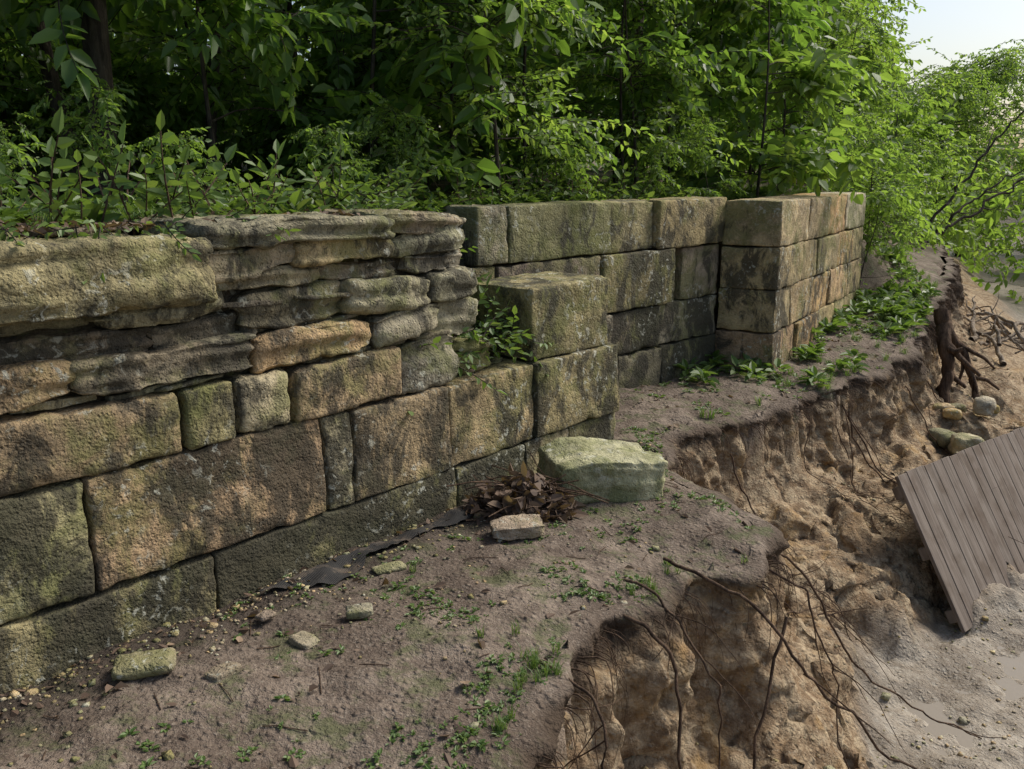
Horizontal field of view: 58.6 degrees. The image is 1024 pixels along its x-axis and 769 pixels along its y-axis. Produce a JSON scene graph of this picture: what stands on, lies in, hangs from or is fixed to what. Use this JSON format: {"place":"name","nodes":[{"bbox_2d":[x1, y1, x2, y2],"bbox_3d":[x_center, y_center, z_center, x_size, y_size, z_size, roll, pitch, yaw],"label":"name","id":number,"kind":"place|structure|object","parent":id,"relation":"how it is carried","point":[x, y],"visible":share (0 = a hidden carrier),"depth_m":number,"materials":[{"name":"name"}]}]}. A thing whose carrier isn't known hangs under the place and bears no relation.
{"place":"outdoors","nodes":[
{"label":"outdoors","id":0,"kind":"place"},
{"bbox_2d":[0,146,1023,768],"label":"ground","id":1,"kind":"structure","parent":0,"point":[884,576],"depth_m":4.37,"materials":[{"name":"soil"}]},
{"bbox_2d":[0,113,69,200],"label":"shrub","id":2,"kind":"object","parent":1,"relation":"on","point":[8,149],"visible":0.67,"depth_m":4.25,"materials":[{"name":"green plant"}]},
{"bbox_2d":[0,13,74,111],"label":"sapling tree","id":3,"kind":"object","parent":1,"relation":"on","point":[39,51],"visible":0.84,"depth_m":5.92,"materials":[{"name":"green plant"}]},
{"bbox_2d":[0,25,80,198],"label":"shrub","id":4,"kind":"object","parent":1,"relation":"on","point":[31,94],"visible":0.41,"depth_m":6.10,"materials":[{"name":"green plant"}]},
{"bbox_2d":[0,0,87,193],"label":"sapling tree","id":5,"kind":"object","parent":1,"relation":"on","point":[18,101],"visible":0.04,"depth_m":6.97,"materials":[{"name":"green plant"}]},
{"bbox_2d":[7,84,87,178],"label":"shrub","id":6,"kind":"object","parent":1,"relation":"on","point":[14,107],"visible":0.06,"depth_m":8.37,"materials":[{"name":"green plant"}]},
{"bbox_2d":[0,0,133,198],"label":"tree","id":7,"kind":"object","parent":1,"relation":"on","point":[98,45],"visible":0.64,"depth_m":5.72,"materials":[{"name":"green plant"}]},
{"bbox_2d":[7,58,171,203],"bbox_3d":[-2.332,-1.273,5.042,0.951,1.026,0.918,-4,14,-16],"label":"shrub","id":8,"kind":"object","parent":1,"relation":"on","point":[105,97],"visible":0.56,"depth_m":4.92,"materials":[{"name":"green plant"}]},
{"bbox_2d":[0,0,195,176],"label":"sapling tree","id":9,"kind":"object","parent":1,"relation":"on","point":[16,63],"visible":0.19,"depth_m":6.81,"materials":[{"name":"green plant"}]},
{"bbox_2d":[2,47,253,198],"bbox_3d":[-2.824,-1.868,6.899,1.778,1.323,1.643,-12,18,-42],"label":"shrub","id":10,"kind":"object","parent":1,"relation":"on","point":[144,94],"visible":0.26,"depth_m":6.59,"materials":[{"name":"green plant"}]},
{"bbox_2d":[0,0,284,201],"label":"tree","id":11,"kind":"object","parent":1,"relation":"on","point":[52,75],"visible":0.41,"depth_m":6.10,"materials":[{"name":"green plant"}]},
{"bbox_2d":[111,647,176,679],"bbox_3d":[-1.294,0.986,3.217,0.211,0.067,0.150,-4,14,-17],"label":"rock","id":12,"kind":"object","parent":1,"relation":"on","point":[135,665],"visible":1,"depth_m":3.17,"materials":[{"name":"stone"}]},
{"bbox_2d":[27,15,321,174],"bbox_3d":[-2.986,-3.713,7.993,3.250,3.974,2.893,0,13,-1],"label":"sapling tree","id":13,"kind":"object","parent":1,"relation":"on","point":[174,32],"visible":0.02,"depth_m":8.47,"materials":[{"name":"green plant"}]},
{"bbox_2d":[43,0,326,158],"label":"sapling tree","id":14,"kind":"object","parent":1,"relation":"on","point":[222,86],"visible":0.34,"depth_m":6.61,"materials":[{"name":"green plant"}]},
{"bbox_2d":[133,127,239,202],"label":"shrub","id":15,"kind":"object","parent":1,"relation":"on","point":[194,153],"visible":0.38,"depth_m":4.89,"materials":[{"name":"green plant"}]},
{"bbox_2d":[0,0,382,191],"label":"sapling tree","id":16,"kind":"object","parent":1,"relation":"on","point":[262,62],"visible":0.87,"depth_m":5.85,"materials":[{"name":"green plant"}]},
{"bbox_2d":[0,0,384,190],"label":"tree","id":17,"kind":"object","parent":1,"relation":"on","point":[12,6],"visible":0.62,"depth_m":5.76,"materials":[{"name":"green plant"}]},
{"bbox_2d":[204,661,241,681],"bbox_3d":[-1.016,1.009,3.206,0.076,0.034,0.119,8,16,31],"label":"rock","id":18,"kind":"object","parent":1,"relation":"on","point":[221,671],"visible":1,"depth_m":3.19,"materials":[{"name":"stone"}]},
{"bbox_2d":[254,609,276,621],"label":"rock","id":19,"kind":"object","parent":1,"relation":"on","point":[265,615],"visible":1,"depth_m":3.60,"materials":[{"name":"stone"}]},
{"bbox_2d":[200,56,346,185],"bbox_3d":[-2.267,-2.506,9.226,1.810,1.458,1.960,-5,14,-20],"label":"shrub","id":20,"kind":"object","parent":1,"relation":"on","point":[267,164],"visible":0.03,"depth_m":8.80,"materials":[{"name":"green plant"}]},
{"bbox_2d":[0,131,553,415],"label":"creeper vine","id":21,"kind":"object","parent":1,"relation":"on","point":[480,327],"visible":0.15,"depth_m":4.79,"materials":[{"name":"green plant"}]},
{"bbox_2d":[119,0,448,72],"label":"tree","id":22,"kind":"object","parent":1,"relation":"on","point":[289,7],"visible":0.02,"depth_m":13.02,"materials":[{"name":"green plant"}]},
{"bbox_2d":[174,0,433,188],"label":"sapling tree","id":23,"kind":"object","parent":1,"relation":"on","point":[274,119],"visible":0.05,"depth_m":7.86,"materials":[{"name":"green plant"}]},
{"bbox_2d":[288,630,319,649],"bbox_3d":[-0.791,0.974,3.469,0.128,0.037,0.086,11,17,39],"label":"rock","id":24,"kind":"object","parent":1,"relation":"on","point":[302,639],"visible":1,"depth_m":3.45,"materials":[{"name":"stone"}]},
{"bbox_2d":[0,208,619,693],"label":"stone wall","id":25,"kind":"structure","parent":1,"relation":"on","point":[226,420],"depth_m":3.73,"materials":[{"name":"stone"}]},
{"bbox_2d":[207,3,449,191],"bbox_3d":[-1.577,-2.188,7.846,2.300,1.711,2.124,9,16,34],"label":"shrub","id":26,"kind":"object","parent":1,"relation":"on","point":[347,68],"visible":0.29,"depth_m":7.35,"materials":[{"name":"green plant"}]},
{"bbox_2d":[283,120,384,197],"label":"shrub","id":27,"kind":"object","parent":1,"relation":"on","point":[316,150],"visible":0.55,"depth_m":5.59,"materials":[{"name":"green plant"}]},
{"bbox_2d":[345,602,373,618],"bbox_3d":[-0.608,0.903,3.637,0.108,0.038,0.083,-3,13,-12],"label":"rock","id":28,"kind":"object","parent":1,"relation":"on","point":[359,611],"visible":1,"depth_m":3.61,"materials":[{"name":"stone"}]},
{"bbox_2d":[258,506,488,590],"bbox_3d":[-0.465,0.726,4.427,0.154,0.065,1.700,11,17,39],"label":"geotextile fabric","id":29,"kind":"object","parent":1,"relation":"on","point":[331,571],"visible":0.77,"depth_m":4.14,"materials":[{"name":"fabric"}]},
{"bbox_2d":[196,0,559,185],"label":"sapling tree","id":30,"kind":"object","parent":1,"relation":"on","point":[262,120],"visible":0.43,"depth_m":6.90,"materials":[{"name":"green plant"}]},
{"bbox_2d":[371,561,406,574],"bbox_3d":[-0.551,0.822,4.096,0.151,0.041,0.069,-6,15,-25],"label":"rock","id":31,"kind":"object","parent":1,"relation":"on","point":[393,566],"visible":1,"depth_m":4.08,"materials":[{"name":"stone"}]},
{"bbox_2d":[292,0,489,188],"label":"tree","id":32,"kind":"object","parent":1,"relation":"on","point":[320,57],"visible":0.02,"depth_m":7.65,"materials":[{"name":"green plant"}]},
{"bbox_2d":[325,88,473,212],"bbox_3d":[-0.835,-1.504,6.280,0.951,1.026,0.918,-10,17,-37],"label":"shrub","id":33,"kind":"object","parent":1,"relation":"on","point":[394,117],"visible":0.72,"depth_m":6.21,"materials":[{"name":"green plant"}]},
{"bbox_2d":[277,0,604,196],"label":"sapling tree","id":34,"kind":"object","parent":1,"relation":"on","point":[426,57],"visible":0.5,"depth_m":6.70,"materials":[{"name":"green plant"}]},
{"bbox_2d":[0,188,914,768],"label":"leaf litter","id":35,"kind":"object","parent":1,"relation":"on","point":[112,224],"visible":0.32,"depth_m":3.47,"materials":[{"name":"brown plant"}]},
{"bbox_2d":[334,0,588,192],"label":"shrub","id":36,"kind":"object","parent":1,"relation":"on","point":[546,57],"visible":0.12,"depth_m":8.19,"materials":[{"name":"green plant"}]},
{"bbox_2d":[0,176,938,731],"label":"grass","id":37,"kind":"structure","parent":1,"relation":"on","point":[532,662],"depth_m":4.07,"materials":[{"name":"green plant"}]},
{"bbox_2d":[0,106,943,768],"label":"weeds","id":38,"kind":"object","parent":1,"relation":"on","point":[184,192],"visible":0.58,"depth_m":4.37,"materials":[{"name":"green plant"}]},
{"bbox_2d":[366,1,592,190],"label":"sapling tree","id":39,"kind":"object","parent":1,"relation":"on","point":[506,142],"visible":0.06,"depth_m":9.52,"materials":[{"name":"green plant"}]},
{"bbox_2d":[276,0,690,136],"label":"tree","id":40,"kind":"object","parent":1,"relation":"on","point":[590,9],"visible":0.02,"depth_m":12.20,"materials":[{"name":"green plant"}]},
{"bbox_2d":[345,0,665,199],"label":"sapling tree","id":41,"kind":"object","parent":1,"relation":"on","point":[550,92],"visible":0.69,"depth_m":6.41,"materials":[{"name":"green plant"}]},
{"bbox_2d":[382,0,630,191],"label":"sapling tree","id":42,"kind":"object","parent":1,"relation":"on","point":[460,25],"visible":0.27,"depth_m":7.39,"materials":[{"name":"green plant"}]},
{"bbox_2d":[0,289,1021,768],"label":"gravel","id":43,"kind":"structure","parent":1,"relation":"on","point":[166,755],"depth_m":3.74,"materials":[{"name":"gravel"}]},
{"bbox_2d":[1,0,1023,302],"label":"distant trees","id":44,"kind":"object","parent":1,"relation":"on","point":[963,240],"visible":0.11,"depth_m":24.62,"materials":[{"name":"green plant"}]},
{"bbox_2d":[490,514,544,540],"bbox_3d":[0.023,0.700,4.476,0.269,0.084,0.175,-3,14,-12],"label":"rock","id":45,"kind":"object","parent":1,"relation":"on","point":[519,526],"visible":1,"depth_m":4.41,"materials":[{"name":"stone"}]},
{"bbox_2d":[446,452,609,524],"bbox_3d":[0.079,0.562,4.803,0.832,0.358,0.694,0,13,0],"label":"leaf pile","id":46,"kind":"object","parent":1,"relation":"on","point":[530,491],"visible":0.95,"depth_m":4.68,"materials":[{"name":"brown plant"}]},
{"bbox_2d":[514,116,605,200],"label":"shrub","id":47,"kind":"object","parent":1,"relation":"on","point":[556,163],"visible":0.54,"depth_m":7.38,"materials":[{"name":"green plant"}]},
{"bbox_2d":[539,660,607,768],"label":"tree root","id":48,"kind":"object","parent":1,"relation":"on","point":[588,693],"visible":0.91,"depth_m":3.15,"materials":[{"name":"brown plant"}]},
{"bbox_2d":[537,436,667,503],"bbox_3d":[0.492,0.486,5.109,0.652,0.319,0.471,-4,14,-15],"label":"stone block","id":49,"kind":"object","parent":1,"relation":"on","point":[617,471],"depth_m":4.93,"materials":[{"name":"stone"}]},
{"bbox_2d":[496,0,773,185],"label":"sapling tree","id":50,"kind":"object","parent":1,"relation":"on","point":[663,85],"visible":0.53,"depth_m":8.54,"materials":[{"name":"green plant"}]},
{"bbox_2d":[512,0,770,187],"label":"sapling tree","id":51,"kind":"object","parent":1,"relation":"on","point":[598,102],"visible":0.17,"depth_m":10.11,"materials":[{"name":"green plant"}]},
{"bbox_2d":[603,604,682,768],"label":"tree root","id":52,"kind":"object","parent":1,"relation":"on","point":[652,634],"visible":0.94,"depth_m":3.69,"materials":[{"name":"brown plant"}]},
{"bbox_2d":[534,0,758,193],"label":"sapling tree","id":53,"kind":"object","parent":1,"relation":"on","point":[668,106],"visible":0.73,"depth_m":8.55,"materials":[{"name":"green plant"}]},
{"bbox_2d":[439,192,865,388],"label":"stone wall","id":54,"kind":"structure","parent":1,"relation":"on","point":[790,270],"depth_m":7.86,"materials":[{"name":"stone"}]},
{"bbox_2d":[614,136,692,198],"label":"shrub","id":55,"kind":"object","parent":1,"relation":"on","point":[656,168],"visible":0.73,"depth_m":8.15,"materials":[{"name":"green plant"}]},
{"bbox_2d":[528,0,810,182],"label":"tree","id":56,"kind":"object","parent":1,"relation":"on","point":[735,28],"visible":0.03,"depth_m":14.06,"materials":[{"name":"green plant"}]},
{"bbox_2d":[565,0,782,184],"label":"sapling tree","id":57,"kind":"object","parent":1,"relation":"on","point":[653,41],"visible":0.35,"depth_m":9.18,"materials":[{"name":"green plant"}]},
{"bbox_2d":[590,4,759,164],"bbox_3d":[3.175,-8.266,18.254,5.626,8.739,5.734,-3,14,-13],"label":"tree","id":58,"kind":"object","parent":1,"relation":"on","point":[694,74],"visible":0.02,"depth_m":18.33,"materials":[{"name":"green plant"}]},
{"bbox_2d":[623,578,758,768],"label":"tree root","id":59,"kind":"object","parent":1,"relation":"on","point":[675,616],"visible":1,"depth_m":3.78,"materials":[{"name":"brown plant"}]},
{"bbox_2d":[656,111,748,196],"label":"shrub","id":60,"kind":"object","parent":1,"relation":"on","point":[710,128],"visible":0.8,"depth_m":8.63,"materials":[{"name":"green plant"}]},
{"bbox_2d":[466,244,984,768],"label":"earth bank","id":61,"kind":"structure","parent":1,"relation":"on","point":[648,724],"depth_m":4.26,"materials":[{"name":"soil"}]},
{"bbox_2d":[535,259,962,768],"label":"root fringe","id":62,"kind":"object","parent":61,"relation":"on","point":[680,458],"visible":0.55,"depth_m":4.20,"materials":[{"name":"brown plant"}]},
{"bbox_2d":[968,309,1023,341],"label":"fallen branch","id":63,"kind":"object","parent":61,"relation":"on","point":[1018,333],"visible":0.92,"depth_m":12.91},
{"bbox_2d":[612,0,846,186],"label":"sapling tree","id":64,"kind":"object","parent":1,"relation":"on","point":[796,9],"visible":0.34,"depth_m":9.89,"materials":[{"name":"green plant"}]},
{"bbox_2d":[640,0,850,187],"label":"sapling tree","id":65,"kind":"object","parent":1,"relation":"on","point":[832,18],"visible":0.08,"depth_m":12.05,"materials":[{"name":"green plant"}]},
{"bbox_2d":[640,0,869,186],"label":"sapling tree","id":66,"kind":"object","parent":1,"relation":"on","point":[815,5],"visible":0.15,"depth_m":11.27,"materials":[{"name":"green plant"}]},
{"bbox_2d":[753,616,788,768],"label":"tree root","id":67,"kind":"object","parent":1,"relation":"on","point":[769,688],"visible":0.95,"depth_m":4.11,"materials":[{"name":"brown plant"}]},
{"bbox_2d":[662,0,894,204],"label":"sapling tree","id":68,"kind":"object","parent":1,"relation":"on","point":[812,75],"visible":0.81,"depth_m":9.41,"materials":[{"name":"green plant"}]},
{"bbox_2d":[663,557,916,768],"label":"tree root","id":69,"kind":"object","parent":1,"relation":"on","point":[763,615],"visible":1,"depth_m":4.03,"materials":[{"name":"brown plant"}]},
{"bbox_2d":[703,0,881,190],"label":"sapling tree","id":70,"kind":"object","parent":1,"relation":"on","point":[810,120],"visible":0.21,"depth_m":11.05,"materials":[{"name":"green plant"}]},
{"bbox_2d":[730,454,867,652],"bbox_3d":[1.900,1.113,6.235,0.298,0.962,1.318,-10,17,-37],"label":"tree root","id":71,"kind":"object","parent":1,"relation":"on","point":[741,489],"visible":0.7,"depth_m":6.53,"materials":[{"name":"brown plant"}]},
{"bbox_2d":[692,0,925,183],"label":"tree","id":72,"kind":"object","parent":1,"relation":"on","point":[899,10],"visible":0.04,"depth_m":19.19,"materials":[{"name":"green plant"}]},
{"bbox_2d":[759,102,865,193],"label":"shrub","id":73,"kind":"object","parent":1,"relation":"on","point":[848,187],"visible":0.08,"depth_m":11.48,"materials":[{"name":"green plant"}]},
{"bbox_2d":[728,0,908,178],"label":"tree","id":74,"kind":"object","parent":1,"relation":"on","point":[897,19],"visible":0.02,"depth_m":22.06,"materials":[{"name":"green plant"}]},
{"bbox_2d":[734,548,906,768],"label":"tree root","id":75,"kind":"object","parent":1,"relation":"on","point":[810,609],"visible":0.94,"depth_m":4.39,"materials":[{"name":"brown plant"}]},
{"bbox_2d":[774,105,886,200],"bbox_3d":[3.964,-2.893,11.839,1.450,1.564,1.400,-10,16,-35],"label":"shrub","id":76,"kind":"object","parent":1,"relation":"on","point":[853,130],"visible":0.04,"depth_m":11.68,"materials":[{"name":"green plant"}]},
{"bbox_2d":[768,0,910,191],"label":"sapling tree","id":77,"kind":"object","parent":1,"relation":"on","point":[851,36],"visible":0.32,"depth_m":12.66,"materials":[{"name":"green plant"}]},
{"bbox_2d":[804,423,907,534],"bbox_3d":[2.683,0.733,7.072,0.827,0.783,0.218,8,15,30],"label":"tree root","id":78,"kind":"object","parent":1,"relation":"on","point":[842,487],"visible":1,"depth_m":7.09,"materials":[{"name":"brown plant"}]},
{"bbox_2d":[792,0,922,191],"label":"sapling tree","id":79,"kind":"object","parent":1,"relation":"on","point":[878,69],"visible":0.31,"depth_m":14.45,"materials":[{"name":"green plant"}]},
{"bbox_2d":[817,610,901,702],"bbox_3d":[1.838,1.420,5.708,1.434,1.464,0.276,2,13,10],"label":"tree root","id":80,"kind":"object","parent":1,"relation":"on","point":[845,624],"visible":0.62,"depth_m":5.77,"materials":[{"name":"brown plant"}]},
{"bbox_2d":[810,12,918,187],"bbox_3d":[6.264,-5.146,17.152,2.346,3.471,2.595,12,18,41],"label":"sapling tree","id":81,"kind":"object","parent":1,"relation":"on","point":[832,44],"visible":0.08,"depth_m":16.92,"materials":[{"name":"green plant"}]},
{"bbox_2d":[742,521,1005,738],"bbox_3d":[1.942,1.359,4.821,1.518,1.340,0.179,-1,13,-4],"label":"tree root","id":82,"kind":"object","parent":1,"relation":"on","point":[837,635],"visible":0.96,"depth_m":4.77,"materials":[{"name":"brown plant"}]},
{"bbox_2d":[845,410,910,528],"bbox_3d":[3.049,0.788,7.221,0.570,0.952,0.984,0,13,0],"label":"tree root","id":83,"kind":"object","parent":1,"relation":"on","point":[870,492],"visible":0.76,"depth_m":7.58,"materials":[{"name":"brown plant"}]},
{"bbox_2d":[827,125,944,262],"bbox_3d":[4.663,-2.466,11.881,1.810,1.793,1.650,-7,15,-29],"label":"shrub","id":84,"kind":"object","parent":1,"relation":"on","point":[877,141],"visible":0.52,"depth_m":11.88,"materials":[{"name":"green plant"}]},
{"bbox_2d":[852,166,935,249],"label":"shrub","id":85,"kind":"object","parent":1,"relation":"on","point":[920,238],"visible":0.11,"depth_m":14.17,"materials":[{"name":"green plant"}]},
{"bbox_2d":[837,140,953,246],"bbox_3d":[5.111,-2.606,13.072,1.612,1.801,1.670,-5,14,-19],"label":"shrub","id":86,"kind":"object","parent":1,"relation":"on","point":[906,158],"visible":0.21,"depth_m":12.85,"materials":[{"name":"green plant"}]},
{"bbox_2d":[859,171,943,295],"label":"shrub","id":87,"kind":"object","parent":1,"relation":"on","point":[889,192],"visible":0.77,"depth_m":11.20,"materials":[{"name":"green plant"}]},
{"bbox_2d":[869,106,952,226],"bbox_3d":[9.270,-5.194,22.074,2.768,3.245,2.138,-6,14,-23],"label":"sapling tree","id":88,"kind":"object","parent":1,"relation":"on","point":[924,127],"visible":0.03,"depth_m":21.53,"materials":[{"name":"green plant"}]},
{"bbox_2d":[848,36,976,223],"bbox_3d":[6.575,-4.354,16.166,2.470,3.432,2.179,-2,13,-10],"label":"sapling tree","id":89,"kind":"object","parent":1,"relation":"on","point":[930,159],"visible":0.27,"depth_m":15.87,"materials":[{"name":"green plant"}]},
{"bbox_2d":[867,95,970,234],"bbox_3d":[8.293,-4.393,18.734,1.990,2.943,2.201,0,13,-2],"label":"sapling tree","id":90,"kind":"object","parent":1,"relation":"on","point":[918,133],"visible":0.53,"depth_m":18.53,"materials":[{"name":"green plant"}]},
{"bbox_2d":[928,428,954,448],"bbox_3d":[4.229,0.531,8.937,0.230,0.170,0.341,-5,14,-21],"label":"rock","id":91,"kind":"object","parent":1,"relation":"on","point":[942,436],"visible":0.63,"depth_m":8.88,"materials":[{"name":"stone"}]},
{"bbox_2d":[942,408,962,419],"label":"rock","id":92,"kind":"object","parent":1,"relation":"on","point":[952,413],"visible":1,"depth_m":9.11,"materials":[{"name":"stone"}]},
{"bbox_2d":[888,39,1023,256],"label":"tree","id":93,"kind":"object","parent":1,"relation":"on","point":[1003,71],"visible":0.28,"depth_m":32.27,"materials":[{"name":"green plant"}]},
{"bbox_2d":[891,65,1023,245],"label":"tree","id":94,"kind":"object","parent":1,"relation":"on","point":[964,85],"visible":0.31,"depth_m":28.81,"materials":[{"name":"green plant"}]},
{"bbox_2d":[933,308,981,402],"bbox_3d":[4.813,-0.262,9.979,0.424,1.126,0.464,-2,13,-8],"label":"tree stump","id":95,"kind":"object","parent":1,"relation":"on","point":[948,351],"visible":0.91,"depth_m":9.89,"materials":[{"name":"wood"}]},
{"bbox_2d":[892,427,1023,632],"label":"wooden deck panel","id":96,"kind":"structure","parent":1,"relation":"on","point":[966,512],"depth_m":7.01,"materials":[{"name":"wood"}]},
{"bbox_2d":[948,432,983,454],"bbox_3d":[4.361,0.587,8.715,0.344,0.238,0.274,0,13,0],"label":"rock","id":97,"kind":"object","parent":1,"relation":"on","point":[961,441],"visible":0.5,"depth_m":8.62,"materials":[{"name":"stone"}]},
{"bbox_2d":[910,110,1023,247],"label":"fallen branch","id":98,"kind":"object","parent":1,"relation":"on","point":[964,180],"visible":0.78,"depth_m":17.26,"materials":[{"name":"wood"}]},
{"bbox_2d":[963,296,978,341],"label":"fallen branch","id":99,"kind":"object","parent":1,"relation":"on","point":[975,336],"visible":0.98,"depth_m":13.10,"materials":[{"name":"wood"}]},
{"bbox_2d":[919,178,1023,249],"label":"fallen branch","id":100,"kind":"object","parent":1,"relation":"on","point":[975,213],"visible":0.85,"depth_m":17.91,"materials":[{"name":"wood"}]},
{"bbox_2d":[921,169,1023,242],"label":"fallen branch","id":101,"kind":"object","parent":1,"relation":"on","point":[960,209],"visible":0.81,"depth_m":18.93,"materials":[{"name":"wood"}]},
{"bbox_2d":[951,326,999,398],"bbox_3d":[5.120,-0.088,10.293,0.282,1.334,0.711,-11,17,-39],"label":"tree root","id":102,"kind":"object","parent":1,"relation":"on","point":[971,375],"visible":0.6,"depth_m":10.22,"materials":[{"name":"brown plant"}]},
{"bbox_2d":[973,396,995,415],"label":"rock","id":103,"kind":"object","parent":1,"relation":"on","point":[984,405],"visible":1,"depth_m":9.09,"materials":[{"name":"stone"}]},
{"bbox_2d":[976,329,1006,365],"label":"fallen branch","id":104,"kind":"object","parent":1,"relation":"on","point":[1002,361],"visible":0.91,"depth_m":12.31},
{"bbox_2d":[22,0,1023,172],"label":"sky","id":105,"kind":"structure","parent":0,"point":[963,27],"materials":[{"name":"white"}]},
{"bbox_2d":[905,242,1023,755],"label":"water","id":106,"kind":"structure","parent":0,"point":[1014,690],"depth_m":5.65,"materials":[{"name":"grey liquid"}]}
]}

